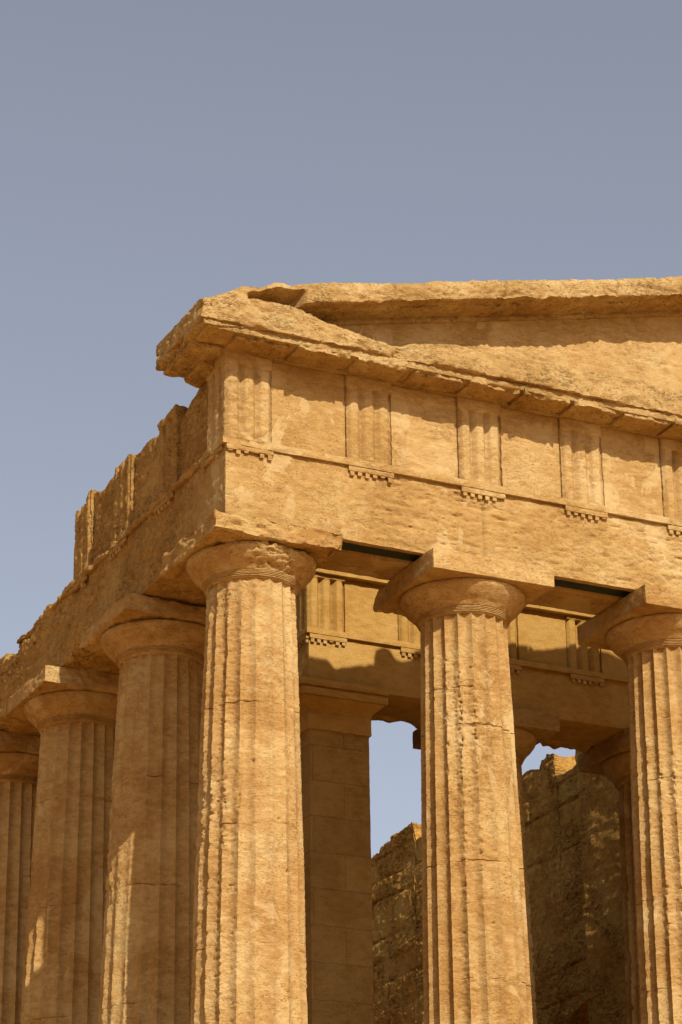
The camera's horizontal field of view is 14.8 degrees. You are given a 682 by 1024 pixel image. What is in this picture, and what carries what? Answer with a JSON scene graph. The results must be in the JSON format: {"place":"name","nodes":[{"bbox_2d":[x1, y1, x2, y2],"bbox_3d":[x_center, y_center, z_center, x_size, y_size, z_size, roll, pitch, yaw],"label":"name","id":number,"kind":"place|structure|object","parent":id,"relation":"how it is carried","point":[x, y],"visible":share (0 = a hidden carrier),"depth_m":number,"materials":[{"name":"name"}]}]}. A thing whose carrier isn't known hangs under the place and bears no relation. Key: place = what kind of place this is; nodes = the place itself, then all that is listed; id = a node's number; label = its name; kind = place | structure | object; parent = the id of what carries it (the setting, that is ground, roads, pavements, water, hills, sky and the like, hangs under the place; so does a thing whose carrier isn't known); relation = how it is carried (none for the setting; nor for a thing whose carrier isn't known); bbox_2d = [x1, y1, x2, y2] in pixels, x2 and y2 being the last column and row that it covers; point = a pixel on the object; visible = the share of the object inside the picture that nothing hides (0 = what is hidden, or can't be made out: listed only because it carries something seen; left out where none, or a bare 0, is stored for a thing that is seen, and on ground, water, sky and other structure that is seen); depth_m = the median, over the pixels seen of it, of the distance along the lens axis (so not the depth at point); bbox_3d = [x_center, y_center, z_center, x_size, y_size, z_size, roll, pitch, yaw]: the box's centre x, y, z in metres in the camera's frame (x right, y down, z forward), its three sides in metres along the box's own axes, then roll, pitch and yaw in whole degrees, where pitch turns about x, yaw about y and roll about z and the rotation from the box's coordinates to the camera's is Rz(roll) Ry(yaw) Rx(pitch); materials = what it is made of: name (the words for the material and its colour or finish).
{"place":"outdoors","nodes":[
{"label":"outdoors","id":0,"kind":"place"},
{"bbox_2d":[79,592,206,1023],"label":"doric column","id":1,"kind":"structure","parent":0,"point":[152,648],"depth_m":34.69,"materials":[{"name":"beige stone"}]},
{"bbox_2d":[0,382,223,735],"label":"flank entablature","id":2,"kind":"structure","parent":1,"relation":"on","point":[133,522],"depth_m":36.40,"materials":[{"name":"beige stone"}]},
{"bbox_2d":[0,0,681,857],"label":"sky","id":3,"kind":"structure","parent":0,"point":[158,158],"materials":[{"name":"blue"}]},
{"bbox_2d":[371,750,626,1023],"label":"cella wall","id":4,"kind":"structure","parent":0,"point":[572,838],"depth_m":48.48,"materials":[{"name":"beige stone"}]},
{"bbox_3d":[13.052,6.014,38.777,1.807,6.705,1.809,10,-25,-24],"label":"doric column","id":5,"kind":"object","parent":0,"visible":0},
{"bbox_2d":[156,297,681,614],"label":"front entablature","id":6,"kind":"structure","parent":5,"relation":"on","point":[388,462],"depth_m":34.67,"materials":[{"name":"beige stone"}]},
{"bbox_2d":[347,323,391,344],"bbox_3d":[0.355,-2.358,34.564,0.785,0.220,0.175,10,-25,-24],"label":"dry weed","id":7,"kind":"object","parent":6,"relation":"on","point":[376,335],"visible":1,"depth_m":34.61,"materials":[{"name":"brown plant"}]},
{"bbox_2d":[156,276,681,391],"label":"pediment","id":8,"kind":"structure","parent":6,"relation":"on","point":[629,329],"depth_m":36.05,"materials":[{"name":"beige stone"}]},
{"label":"anta pillar","id":9,"kind":"object","parent":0,"visible":0},
{"bbox_2d":[296,569,628,752],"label":"porch entablature","id":10,"kind":"structure","parent":9,"relation":"on","point":[346,633],"depth_m":40.45,"materials":[{"name":"beige stone"}]},
{"bbox_3d":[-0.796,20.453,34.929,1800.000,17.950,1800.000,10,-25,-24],"label":"ground","id":11,"kind":"structure","parent":0,"visible":0},
{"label":"stepped platform","id":12,"kind":"structure","parent":11,"relation":"on","visible":0},
{"bbox_2d":[0,731,40,1023],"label":"doric column","id":13,"kind":"structure","parent":12,"relation":"on","point":[19,759],"depth_m":40.29,"materials":[{"name":"beige stone"}]},
{"bbox_2d":[6,665,119,1023],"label":"doric column","id":14,"kind":"structure","parent":12,"relation":"on","point":[70,713],"depth_m":37.47,"materials":[{"name":"beige stone"}]},
{"bbox_2d":[160,509,342,1023],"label":"doric column","id":15,"kind":"structure","parent":12,"relation":"on","point":[251,578],"depth_m":32.05,"materials":[{"name":"beige stone"}]},
{"bbox_2d":[298,676,388,1023],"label":"anta pillar","id":16,"kind":"structure","parent":12,"relation":"on","point":[335,726],"depth_m":38.18,"materials":[{"name":"beige stone"}]},
{"bbox_2d":[373,548,553,1023],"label":"doric column","id":17,"kind":"structure","parent":12,"relation":"on","point":[461,611],"depth_m":33.40,"materials":[{"name":"beige stone"}]},
{"bbox_2d":[412,707,559,1023],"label":"doric column","id":18,"kind":"structure","parent":12,"relation":"on","point":[533,729],"depth_m":40.19,"materials":[{"name":"beige stone"}]},
{"bbox_2d":[578,727,639,1023],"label":"doric column","id":19,"kind":"structure","parent":12,"relation":"on","point":[609,758],"depth_m":41.20,"materials":[{"name":"beige stone"}]},
{"bbox_2d":[577,584,681,1023],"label":"doric column","id":20,"kind":"structure","parent":12,"relation":"on","point":[638,631],"depth_m":34.95,"materials":[{"name":"beige stone"}]}
]}

